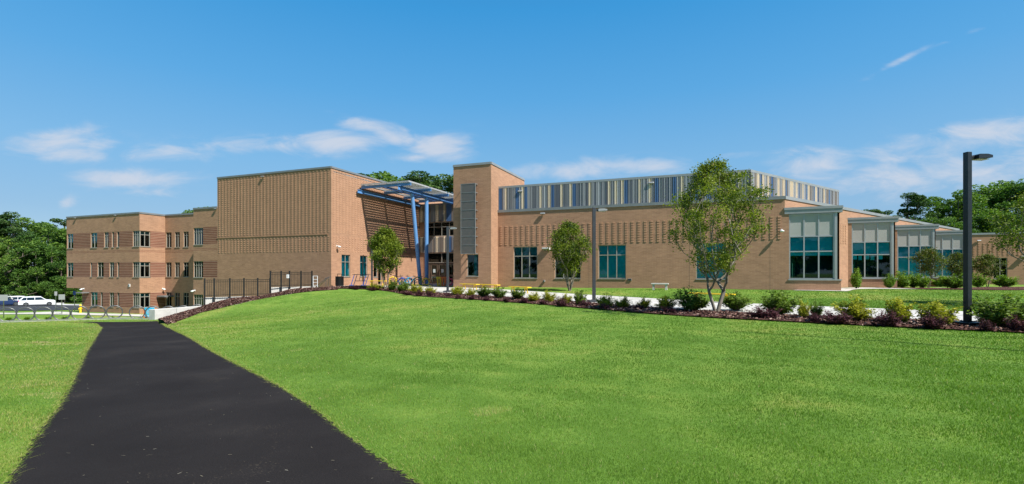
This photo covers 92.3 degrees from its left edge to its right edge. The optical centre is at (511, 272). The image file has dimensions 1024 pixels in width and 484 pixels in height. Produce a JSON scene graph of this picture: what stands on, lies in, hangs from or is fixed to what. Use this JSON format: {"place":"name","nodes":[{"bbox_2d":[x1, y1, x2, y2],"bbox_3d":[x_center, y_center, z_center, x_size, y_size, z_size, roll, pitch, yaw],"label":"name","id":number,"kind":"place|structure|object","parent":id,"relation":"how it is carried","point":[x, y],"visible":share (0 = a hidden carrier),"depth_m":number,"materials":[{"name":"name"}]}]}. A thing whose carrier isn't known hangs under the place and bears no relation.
{"place":"outdoors","nodes":[
{"label":"outdoors","id":0,"kind":"place"},
{"bbox_2d":[5,321,420,483],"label":"path","id":1,"kind":"structure","parent":0,"point":[171,403],"depth_m":5.06,"materials":[{"name":"black asphalt"}]},
{"bbox_2d":[2,321,420,483],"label":"dry grass fringe","id":2,"kind":"object","parent":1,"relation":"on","point":[80,360],"visible":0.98,"depth_m":6.67,"materials":[{"name":"plant"}]},
{"bbox_2d":[349,282,451,285],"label":"entrance plaza","id":3,"kind":"structure","parent":0,"point":[434,284],"depth_m":48.45,"materials":[{"name":"concrete"}]},
{"bbox_2d":[357,180,452,284],"bbox_3d":[-10.108,-3.570,50.705,5.560,9.680,11.100,0,0,21],"label":"entrance canopy","id":4,"kind":"object","parent":3,"relation":"on","point":[419,192],"visible":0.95,"depth_m":48.87,"materials":[{"name":"blue metal"}]},
{"bbox_2d":[0,284,1023,483],"bbox_3d":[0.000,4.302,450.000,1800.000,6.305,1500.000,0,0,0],"label":"ground","id":5,"kind":"structure","parent":0,"point":[498,374],"depth_m":7.00,"materials":[{"name":"green plant"}]},
{"bbox_2d":[0,211,24,272],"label":"pine tree","id":6,"kind":"object","parent":5,"relation":"on","point":[6,217],"visible":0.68,"depth_m":111.88,"materials":[{"name":"green plant"}]},
{"bbox_2d":[0,239,38,291],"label":"broadleaf tree","id":7,"kind":"object","parent":5,"relation":"on","point":[4,246],"visible":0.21,"depth_m":105.45,"materials":[{"name":"green plant"}]},
{"bbox_2d":[5,232,35,271],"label":"pine tree","id":8,"kind":"object","parent":5,"relation":"on","point":[17,236],"visible":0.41,"depth_m":105.53,"materials":[{"name":"green plant"}]},
{"bbox_2d":[0,217,50,261],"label":"broadleaf tree","id":9,"kind":"object","parent":5,"relation":"on","point":[23,220],"visible":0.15,"depth_m":117.59,"materials":[{"name":"green plant"}]},
{"bbox_2d":[4,271,50,298],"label":"understorey tree","id":10,"kind":"object","parent":5,"relation":"on","point":[18,291],"visible":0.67,"depth_m":99.94,"materials":[{"name":"green plant"}]},
{"bbox_2d":[0,242,66,295],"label":"broadleaf tree","id":11,"kind":"object","parent":5,"relation":"on","point":[17,265],"visible":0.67,"depth_m":102.44,"materials":[{"name":"green plant"}]},
{"bbox_2d":[1,222,66,278],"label":"broadleaf tree","id":12,"kind":"object","parent":5,"relation":"on","point":[54,234],"visible":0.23,"depth_m":107.76,"materials":[{"name":"green plant"}]},
{"bbox_2d":[0,304,78,310],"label":"car park","id":13,"kind":"structure","parent":5,"relation":"on","point":[34,307],"depth_m":80.17,"materials":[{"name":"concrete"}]},
{"bbox_2d":[18,296,54,305],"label":"parked car","id":14,"kind":"object","parent":13,"relation":"on","point":[27,300],"visible":0.93,"depth_m":87.14,"materials":[{"name":"white paint"}]},
{"bbox_2d":[22,276,56,300],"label":"understorey tree","id":15,"kind":"object","parent":5,"relation":"on","point":[33,279],"visible":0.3,"depth_m":101.74,"materials":[{"name":"green plant"}]},
{"bbox_2d":[25,244,68,301],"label":"broadleaf tree","id":16,"kind":"object","parent":5,"relation":"on","point":[51,254],"visible":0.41,"depth_m":102.30,"materials":[{"name":"green plant"}]},
{"bbox_2d":[43,227,66,273],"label":"broadleaf tree","id":17,"kind":"object","parent":5,"relation":"on","point":[55,244],"visible":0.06,"depth_m":108.68,"materials":[{"name":"green plant"}]},
{"bbox_2d":[46,218,66,250],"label":"pine tree","id":18,"kind":"object","parent":5,"relation":"on","point":[58,221],"visible":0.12,"depth_m":118.85,"materials":[{"name":"green plant"}]},
{"bbox_2d":[39,275,81,302],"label":"understorey tree","id":19,"kind":"object","parent":5,"relation":"on","point":[53,287],"visible":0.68,"depth_m":100.51,"materials":[{"name":"green plant"}]},
{"bbox_2d":[46,274,81,302],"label":"understorey tree","id":20,"kind":"object","parent":5,"relation":"on","point":[64,286],"visible":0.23,"depth_m":100.66,"materials":[{"name":"green plant"}]},
{"bbox_2d":[0,312,148,316],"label":"wing walk","id":21,"kind":"structure","parent":5,"relation":"on","point":[75,313],"depth_m":51.45,"materials":[{"name":"concrete"}]},
{"bbox_2d":[0,318,148,322],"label":"rack strip","id":22,"kind":"object","parent":5,"relation":"on","point":[68,319],"visible":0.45,"depth_m":32.78,"materials":[{"name":"concrete"}]},
{"bbox_2d":[66,206,216,313],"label":"classroom wing","id":23,"kind":"structure","parent":5,"relation":"on","point":[147,257],"depth_m":54.34,"materials":[{"name":"beige brick"}]},
{"bbox_2d":[140,231,149,246],"bbox_3d":[-39.940,-3.590,53.437,0.330,1.760,1.095,0,0,21],"label":"window","id":24,"kind":"structure","parent":23,"relation":"in","point":[145,235],"depth_m":53.55,"materials":[{"name":"glass"}]},
{"bbox_2d":[140,262,149,277],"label":"window","id":25,"kind":"structure","parent":23,"relation":"in","point":[145,266],"depth_m":53.55,"materials":[{"name":"glass"}]},
{"bbox_2d":[141,293,150,307],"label":"window","id":26,"kind":"structure","parent":23,"relation":"in","point":[145,297],"depth_m":53.55,"materials":[{"name":"glass"}]},
{"bbox_2d":[193,261,202,277],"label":"window","id":27,"kind":"structure","parent":23,"relation":"in","point":[199,264],"depth_m":49.88,"materials":[{"name":"glass"}]},
{"bbox_2d":[194,228,202,244],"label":"window","id":28,"kind":"structure","parent":23,"relation":"in","point":[199,231],"depth_m":49.89,"materials":[{"name":"glass"}]},
{"bbox_2d":[149,306,198,319],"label":"retaining wall","id":29,"kind":"structure","parent":5,"relation":"on","point":[155,314],"depth_m":33.49,"materials":[{"name":"concrete"}]},
{"bbox_2d":[203,296,247,304],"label":"fence kerb","id":30,"kind":"structure","parent":5,"relation":"on","point":[208,300],"depth_m":37.44,"materials":[{"name":"concrete"}]},
{"bbox_2d":[163,289,336,323],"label":"mulch slope","id":31,"kind":"structure","parent":5,"relation":"on","point":[231,303],"depth_m":35.40,"materials":[{"name":"brown soil"}]},
{"bbox_2d":[203,278,270,304],"bbox_3d":[-21.366,2.061,38.400,4.677,3.181,0.120,0,0,-41],"label":"metal fence","id":32,"kind":"object","parent":31,"relation":"on","point":[244,281],"visible":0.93,"depth_m":38.38,"materials":[{"name":"black metal"}]},
{"bbox_2d":[271,286,315,292],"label":"fence kerb","id":33,"kind":"structure","parent":5,"relation":"on","point":[275,289],"depth_m":40.83,"materials":[{"name":"concrete"}]},
{"bbox_2d":[270,271,312,291],"bbox_3d":[-18.524,1.248,41.350,0.120,2.716,3.561,0,0,43],"label":"metal fence","id":34,"kind":"object","parent":33,"relation":"on","point":[289,272],"visible":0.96,"depth_m":41.33,"materials":[{"name":"black metal"}]},
{"bbox_2d":[217,166,442,296],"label":"auditorium block","id":35,"kind":"structure","parent":5,"relation":"on","point":[304,220],"depth_m":46.31,"materials":[{"name":"beige brick"}]},
{"bbox_2d":[342,255,349,276],"bbox_3d":[-15.399,-0.565,45.334,0.310,2.070,1.210,0,0,21],"label":"window","id":36,"kind":"structure","parent":35,"relation":"in","point":[345,258],"depth_m":45.59,"materials":[{"name":"glass"}]},
{"bbox_2d":[360,255,367,276],"bbox_3d":[-14.475,-0.565,47.711,0.310,2.070,1.151,0,0,21],"label":"window","id":37,"kind":"structure","parent":35,"relation":"in","point":[362,258],"depth_m":47.71,"materials":[{"name":"glass"}]},
{"bbox_2d":[369,171,411,187],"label":"broadleaf tree","id":38,"kind":"object","parent":5,"relation":"on","point":[387,176],"visible":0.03,"depth_m":109.87,"materials":[{"name":"green plant"}]},
{"bbox_2d":[401,170,444,192],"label":"tree","id":39,"kind":"object","parent":5,"relation":"on","point":[413,176],"visible":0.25,"depth_m":109.63,"materials":[{"name":"green plant"}]},
{"bbox_2d":[419,203,452,283],"bbox_3d":[-1.853,-1.115,61.800,14.494,13.430,15.635,0,0,21],"label":"entrance bay","id":40,"kind":"object","parent":5,"relation":"on","point":[440,217],"visible":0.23,"depth_m":56.18,"materials":[{"name":"beige brick"}]},
{"bbox_2d":[430,263,437,282],"bbox_3d":[-8.919,0.135,56.396,1.000,2.270,0.070,0,0,21],"label":"door","id":41,"kind":"structure","parent":40,"relation":"in","point":[433,266],"depth_m":56.38,"materials":[{"name":"brown wood"}]},
{"bbox_2d":[428,222,452,235],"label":"window","id":42,"kind":"structure","parent":40,"relation":"in","point":[434,228],"depth_m":56.11,"materials":[{"name":"glass"}]},
{"bbox_2d":[428,253,452,262],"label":"transom window","id":43,"kind":"structure","parent":40,"relation":"in","point":[432,257],"depth_m":56.11,"materials":[{"name":"glass"}]},
{"bbox_2d":[438,263,445,282],"bbox_3d":[-7.931,0.135,56.011,1.000,2.270,0.070,0,0,21],"label":"door","id":44,"kind":"structure","parent":40,"relation":"in","point":[441,266],"depth_m":56.01,"materials":[{"name":"brown wood"}]},
{"bbox_2d":[431,174,452,202],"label":"tree","id":45,"kind":"object","parent":5,"relation":"on","point":[447,183],"visible":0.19,"depth_m":112.61,"materials":[{"name":"green plant"}]},
{"bbox_2d":[453,162,524,287],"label":"entrance tower","id":46,"kind":"structure","parent":5,"relation":"on","point":[475,222],"depth_m":42.32,"materials":[{"name":"beige brick"}]},
{"bbox_2d":[466,254,478,276],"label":"window","id":47,"kind":"structure","parent":46,"relation":"in","point":[472,259],"depth_m":42.65,"materials":[{"name":"glass"}]},
{"bbox_2d":[542,219,600,290],"bbox_3d":[4.348,-1.298,36.767,4.390,5.439,4.535,0,0,0],"label":"crape myrtle","id":48,"kind":"object","parent":5,"relation":"on","point":[560,246],"visible":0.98,"depth_m":36.02,"materials":[{"name":"green plant"}]},
{"bbox_2d":[357,285,976,320],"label":"walkway","id":49,"kind":"structure","parent":5,"relation":"on","point":[959,315],"depth_m":23.83,"materials":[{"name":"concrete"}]},
{"bbox_2d":[443,226,456,291],"bbox_3d":[-4.582,-0.825,36.400,0.960,5.100,0.600,0,0,0],"label":"lamp post","id":50,"kind":"object","parent":49,"relation":"on","point":[447,259],"visible":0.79,"depth_m":36.31,"materials":[{"name":"grey metal"}]},
{"bbox_2d":[587,207,606,302],"bbox_3d":[4.380,-0.763,25.213,0.960,5.100,0.600,0,0,-4],"label":"lamp post","id":51,"kind":"object","parent":49,"relation":"on","point":[594,210],"visible":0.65,"depth_m":25.12,"materials":[{"name":"grey metal"}]},
{"bbox_2d":[498,169,838,289],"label":"gymnasium","id":52,"kind":"structure","parent":5,"relation":"on","point":[632,221],"depth_m":39.33,"materials":[{"name":"beige brick"}]},
{"bbox_2d":[513,246,537,278],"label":"window","id":53,"kind":"structure","parent":52,"relation":"in","point":[525,258],"depth_m":42.46,"materials":[{"name":"glass"}]},
{"bbox_2d":[554,248,580,278],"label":"window","id":54,"kind":"structure","parent":52,"relation":"in","point":[558,275],"depth_m":41.18,"materials":[{"name":"glass"}]},
{"bbox_2d":[598,245,625,278],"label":"window","id":55,"kind":"structure","parent":52,"relation":"in","point":[611,258],"depth_m":39.85,"materials":[{"name":"glass"}]},
{"bbox_2d":[696,243,725,279],"bbox_3d":[14.988,-0.810,37.041,2.151,2.780,0.340,0,0,21],"label":"window","id":56,"kind":"structure","parent":52,"relation":"in","point":[698,276],"depth_m":37.18,"materials":[{"name":"glass"}]},
{"bbox_2d":[339,286,1023,331],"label":"planting bed","id":57,"kind":"object","parent":5,"relation":"on","point":[868,323],"visible":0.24,"depth_m":16.89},
{"bbox_2d":[365,225,406,288],"bbox_3d":[-10.415,-1.210,40.164,3.219,5.283,4.410,0,0,-25],"label":"crape myrtle","id":58,"kind":"object","parent":57,"relation":"on","point":[382,240],"visible":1,"depth_m":39.66,"materials":[{"name":"green plant"}]},
{"bbox_2d":[489,286,508,297],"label":"green shrub","id":59,"kind":"object","parent":57,"relation":"on","point":[495,292],"visible":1,"depth_m":28.45,"materials":[{"name":"green plant"}]},
{"bbox_2d":[510,287,525,298],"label":"green shrub","id":60,"kind":"object","parent":57,"relation":"on","point":[516,294],"visible":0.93,"depth_m":27.16,"materials":[{"name":"green plant"}]},
{"bbox_2d":[573,289,586,303],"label":"green shrub","id":61,"kind":"object","parent":57,"relation":"on","point":[579,297],"visible":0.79,"depth_m":23.00,"materials":[{"name":"green plant"}]},
{"bbox_2d":[159,286,1022,330],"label":"bark chips","id":62,"kind":"object","parent":57,"relation":"on","point":[203,308],"visible":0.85,"depth_m":24.65,"materials":[{"name":"brown wood"}]},
{"bbox_2d":[595,293,614,306],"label":"yellow green shrub","id":63,"kind":"object","parent":57,"relation":"on","point":[608,301],"visible":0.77,"depth_m":21.65,"materials":[{"name":"plant"}]},
{"bbox_2d":[612,296,633,307],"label":"yellow green shrub","id":64,"kind":"object","parent":57,"relation":"on","point":[624,302],"visible":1,"depth_m":21.29,"materials":[{"name":"plant"}]},
{"bbox_2d":[654,295,677,308],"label":"yellow green shrub","id":65,"kind":"object","parent":57,"relation":"on","point":[664,302],"visible":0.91,"depth_m":20.26,"materials":[{"name":"plant"}]},
{"bbox_2d":[671,285,710,309],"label":"green shrub","id":66,"kind":"object","parent":57,"relation":"on","point":[693,302],"visible":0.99,"depth_m":19.58,"materials":[{"name":"green plant"}]},
{"bbox_2d":[662,154,776,311],"bbox_3d":[7.440,-1.455,18.966,4.737,6.030,4.969,0,0,-31],"label":"crape myrtle","id":67,"kind":"object","parent":57,"relation":"on","point":[703,181],"visible":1,"depth_m":18.26,"materials":[{"name":"green plant"}]},
{"bbox_2d":[715,291,752,310],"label":"green shrub","id":68,"kind":"object","parent":57,"relation":"on","point":[734,303],"visible":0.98,"depth_m":19.30,"materials":[{"name":"green plant"}]},
{"bbox_2d":[744,305,785,317],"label":"purple shrub","id":69,"kind":"object","parent":57,"relation":"on","point":[767,313],"visible":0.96,"depth_m":16.24,"materials":[{"name":"purple plant"}]},
{"bbox_2d":[759,289,802,313],"bbox_3d":[9.475,1.070,17.491,1.437,0.947,1.181,0,0,-29],"label":"green shrub","id":70,"kind":"object","parent":57,"relation":"on","point":[780,302],"visible":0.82,"depth_m":17.27,"materials":[{"name":"green plant"}]},
{"bbox_2d":[797,300,810,317],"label":"yellow green shrub","id":71,"kind":"object","parent":57,"relation":"on","point":[802,309],"visible":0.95,"depth_m":16.16,"materials":[{"name":"plant"}]},
{"bbox_2d":[808,301,824,314],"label":"green shrub","id":72,"kind":"object","parent":57,"relation":"on","point":[816,309],"visible":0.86,"depth_m":16.67,"materials":[{"name":"green plant"}]},
{"bbox_2d":[817,309,852,323],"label":"purple shrub","id":73,"kind":"object","parent":57,"relation":"on","point":[839,319],"visible":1,"depth_m":14.57,"materials":[{"name":"purple plant"}]},
{"bbox_2d":[830,294,878,320],"bbox_3d":[10.703,1.103,15.395,1.129,0.860,1.244,0,0,-27],"label":"yellow green shrub","id":74,"kind":"object","parent":57,"relation":"on","point":[858,311],"visible":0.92,"depth_m":15.27,"materials":[{"name":"plant"}]},
{"bbox_2d":[873,309,907,326],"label":"purple shrub","id":75,"kind":"object","parent":57,"relation":"on","point":[888,319],"visible":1,"depth_m":13.80,"materials":[{"name":"purple plant"}]},
{"bbox_2d":[883,296,915,322],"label":"yellow green shrub","id":76,"kind":"object","parent":57,"relation":"on","point":[897,306],"visible":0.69,"depth_m":14.45,"materials":[{"name":"plant"}]},
{"bbox_2d":[920,312,950,328],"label":"purple shrub","id":77,"kind":"object","parent":57,"relation":"on","point":[931,322],"visible":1,"depth_m":13.18,"materials":[{"name":"purple plant"}]},
{"bbox_2d":[913,300,962,323],"bbox_3d":[12.056,1.149,13.905,1.126,0.756,0.860,0,0,29],"label":"yellow green shrub","id":78,"kind":"object","parent":57,"relation":"on","point":[937,309],"visible":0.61,"depth_m":13.79,"materials":[{"name":"plant"}]},
{"bbox_2d":[951,152,992,325],"bbox_3d":[13.152,-0.827,14.025,0.960,5.180,0.600,0,0,-8],"label":"lamp post","id":79,"kind":"object","parent":57,"relation":"on","point":[968,158],"visible":0.78,"depth_m":13.94,"materials":[{"name":"black metal"}]},
{"bbox_2d":[979,318,995,330],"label":"purple shrub","id":80,"kind":"object","parent":57,"relation":"on","point":[987,325],"visible":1,"depth_m":12.69,"materials":[{"name":"purple plant"}]},
{"bbox_2d":[961,292,1023,326],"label":"green shrub","id":81,"kind":"object","parent":57,"relation":"on","point":[994,313],"visible":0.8,"depth_m":13.31,"materials":[{"name":"green plant"}]},
{"bbox_2d":[1003,314,1023,330],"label":"purple shrub","id":82,"kind":"object","parent":57,"relation":"on","point":[1014,323],"visible":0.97,"depth_m":12.62,"materials":[{"name":"purple plant"}]},
{"bbox_2d":[817,287,913,290],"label":"bay walk","id":83,"kind":"structure","parent":5,"relation":"on","point":[845,289],"depth_m":38.23,"materials":[{"name":"concrete"}]},
{"bbox_2d":[850,268,862,287],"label":"bright green shrub","id":84,"kind":"object","parent":83,"relation":"on","point":[855,282],"visible":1,"depth_m":38.29,"materials":[{"name":"green plant"}]},
{"bbox_2d":[882,273,896,287],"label":"bright green shrub","id":85,"kind":"object","parent":83,"relation":"on","point":[889,282],"visible":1,"depth_m":39.86,"materials":[{"name":"green plant"}]},
{"bbox_2d":[784,196,962,289],"bbox_3d":[30.137,0.075,52.294,63.976,11.050,28.160,0,0,-23],"label":"bay window wing","id":86,"kind":"structure","parent":5,"relation":"on","point":[829,247],"depth_m":40.92,"materials":[{"name":"beige brick"}]},
{"bbox_2d":[789,213,833,278],"bbox_3d":[21.282,-1.785,35.135,2.820,4.670,1.350,0,0,21],"label":"bay window","id":87,"kind":"structure","parent":86,"relation":"in","point":[812,247],"depth_m":34.82,"materials":[{"name":"glass"}]},
{"bbox_2d":[852,222,890,277],"bbox_3d":[30.282,-1.785,41.685,2.820,4.670,1.350,0,0,21],"label":"bay window","id":88,"kind":"structure","parent":86,"relation":"in","point":[871,242],"depth_m":41.39,"materials":[{"name":"glass"}]},
{"bbox_2d":[897,229,931,276],"bbox_3d":[39.283,-1.785,48.235,2.820,4.670,1.350,0,0,21],"label":"bay window","id":89,"kind":"structure","parent":86,"relation":"in","point":[908,241],"depth_m":47.89,"materials":[{"name":"glass"}]},
{"bbox_2d":[936,234,962,276],"bbox_3d":[48.091,-1.785,54.291,2.820,4.670,0.290,0,0,21],"label":"bay window","id":90,"kind":"structure","parent":86,"relation":"in","point":[951,244],"depth_m":54.33,"materials":[{"name":"glass"}]},
{"bbox_2d":[895,271,911,287],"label":"bright green shrub","id":91,"kind":"object","parent":5,"relation":"on","point":[903,281],"visible":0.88,"depth_m":41.72,"materials":[{"name":"green plant"}]},
{"bbox_2d":[897,192,941,220],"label":"pine tree","id":92,"kind":"object","parent":5,"relation":"on","point":[917,201],"visible":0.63,"depth_m":104.00,"materials":[{"name":"green plant"}]},
{"bbox_2d":[909,247,950,287],"bbox_3d":[36.838,-0.444,43.466,2.606,3.683,2.896,0,0,-42],"label":"crape myrtle","id":93,"kind":"object","parent":5,"relation":"on","point":[930,257],"visible":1,"depth_m":43.15,"materials":[{"name":"green plant"}]},
{"bbox_2d":[902,196,962,223],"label":"broadleaf tree","id":94,"kind":"object","parent":5,"relation":"on","point":[955,212],"visible":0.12,"depth_m":105.92,"materials":[{"name":"green plant"}]},
{"bbox_2d":[936,216,981,232],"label":"broadleaf tree","id":95,"kind":"object","parent":5,"relation":"on","point":[951,223],"visible":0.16,"depth_m":94.51,"materials":[{"name":"green plant"}]},
{"bbox_2d":[944,250,977,277],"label":"crape myrtle","id":96,"kind":"object","parent":5,"relation":"on","point":[957,269],"visible":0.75,"depth_m":46.78,"materials":[{"name":"green plant"}]},
{"bbox_2d":[925,189,1000,232],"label":"broadleaf tree","id":97,"kind":"object","parent":5,"relation":"on","point":[978,202],"visible":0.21,"depth_m":102.67,"materials":[{"name":"green plant"}]},
{"bbox_2d":[914,287,1023,289],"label":"bay bed","id":98,"kind":"object","parent":5,"relation":"on","point":[998,288],"visible":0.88,"depth_m":41.43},
{"bbox_2d":[916,274,930,287],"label":"bright green shrub","id":99,"kind":"object","parent":98,"relation":"on","point":[924,282],"visible":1,"depth_m":41.32,"materials":[{"name":"green plant"}]},
{"bbox_2d":[937,273,962,288],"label":"bright green shrub","id":100,"kind":"object","parent":98,"relation":"on","point":[951,282],"visible":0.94,"depth_m":40.34,"materials":[{"name":"green plant"}]},
{"bbox_2d":[988,274,1020,286],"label":"bright green shrub","id":101,"kind":"object","parent":98,"relation":"on","point":[1001,280],"visible":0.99,"depth_m":49.73,"materials":[{"name":"green plant"}]},
{"bbox_2d":[972,273,989,286],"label":"bright green shrub","id":102,"kind":"object","parent":5,"relation":"on","point":[978,281],"visible":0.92,"depth_m":47.32,"materials":[{"name":"green plant"}]},
{"bbox_2d":[946,184,1019,230],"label":"broadleaf tree","id":103,"kind":"object","parent":5,"relation":"on","point":[993,194],"visible":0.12,"depth_m":103.50,"materials":[{"name":"green plant"}]},
{"bbox_2d":[959,213,1011,232],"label":"broadleaf tree","id":104,"kind":"object","parent":5,"relation":"on","point":[977,219],"visible":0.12,"depth_m":95.86,"materials":[{"name":"green plant"}]},
{"bbox_2d":[972,253,1007,286],"bbox_3d":[48.776,-0.277,50.458,3.114,3.624,2.911,0,0,0],"label":"crape myrtle","id":105,"kind":"object","parent":5,"relation":"on","point":[985,262],"visible":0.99,"depth_m":50.25,"materials":[{"name":"green plant"}]},
{"bbox_2d":[972,180,1022,227],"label":"broadleaf tree","id":106,"kind":"object","parent":5,"relation":"on","point":[989,203],"visible":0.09,"depth_m":107.07,"materials":[{"name":"green plant"}]},
{"bbox_2d":[972,232,1023,284],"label":"brick wing","id":107,"kind":"structure","parent":5,"relation":"on","point":[1013,269],"depth_m":63.61,"materials":[{"name":"beige brick"}]},
{"bbox_2d":[993,258,1006,278],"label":"window","id":108,"kind":"structure","parent":107,"relation":"in","point":[1003,268],"depth_m":63.60,"materials":[{"name":"glass"}]},
{"bbox_2d":[977,178,1023,231],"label":"broadleaf tree","id":109,"kind":"object","parent":5,"relation":"on","point":[1018,188],"visible":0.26,"depth_m":102.25,"materials":[{"name":"green plant"}]},
{"bbox_2d":[978,211,1023,232],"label":"broadleaf tree","id":110,"kind":"object","parent":5,"relation":"on","point":[987,228],"visible":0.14,"depth_m":95.12,"materials":[{"name":"green plant"}]},
{"bbox_2d":[983,193,1023,265],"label":"crape myrtle","id":111,"kind":"object","parent":5,"relation":"on","point":[1015,236],"visible":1,"depth_m":21.76,"materials":[{"name":"green plant"}]},
{"bbox_2d":[0,0,1023,262],"label":"sky","id":112,"kind":"structure","parent":0,"point":[107,106],"materials":[{"name":"blue"}]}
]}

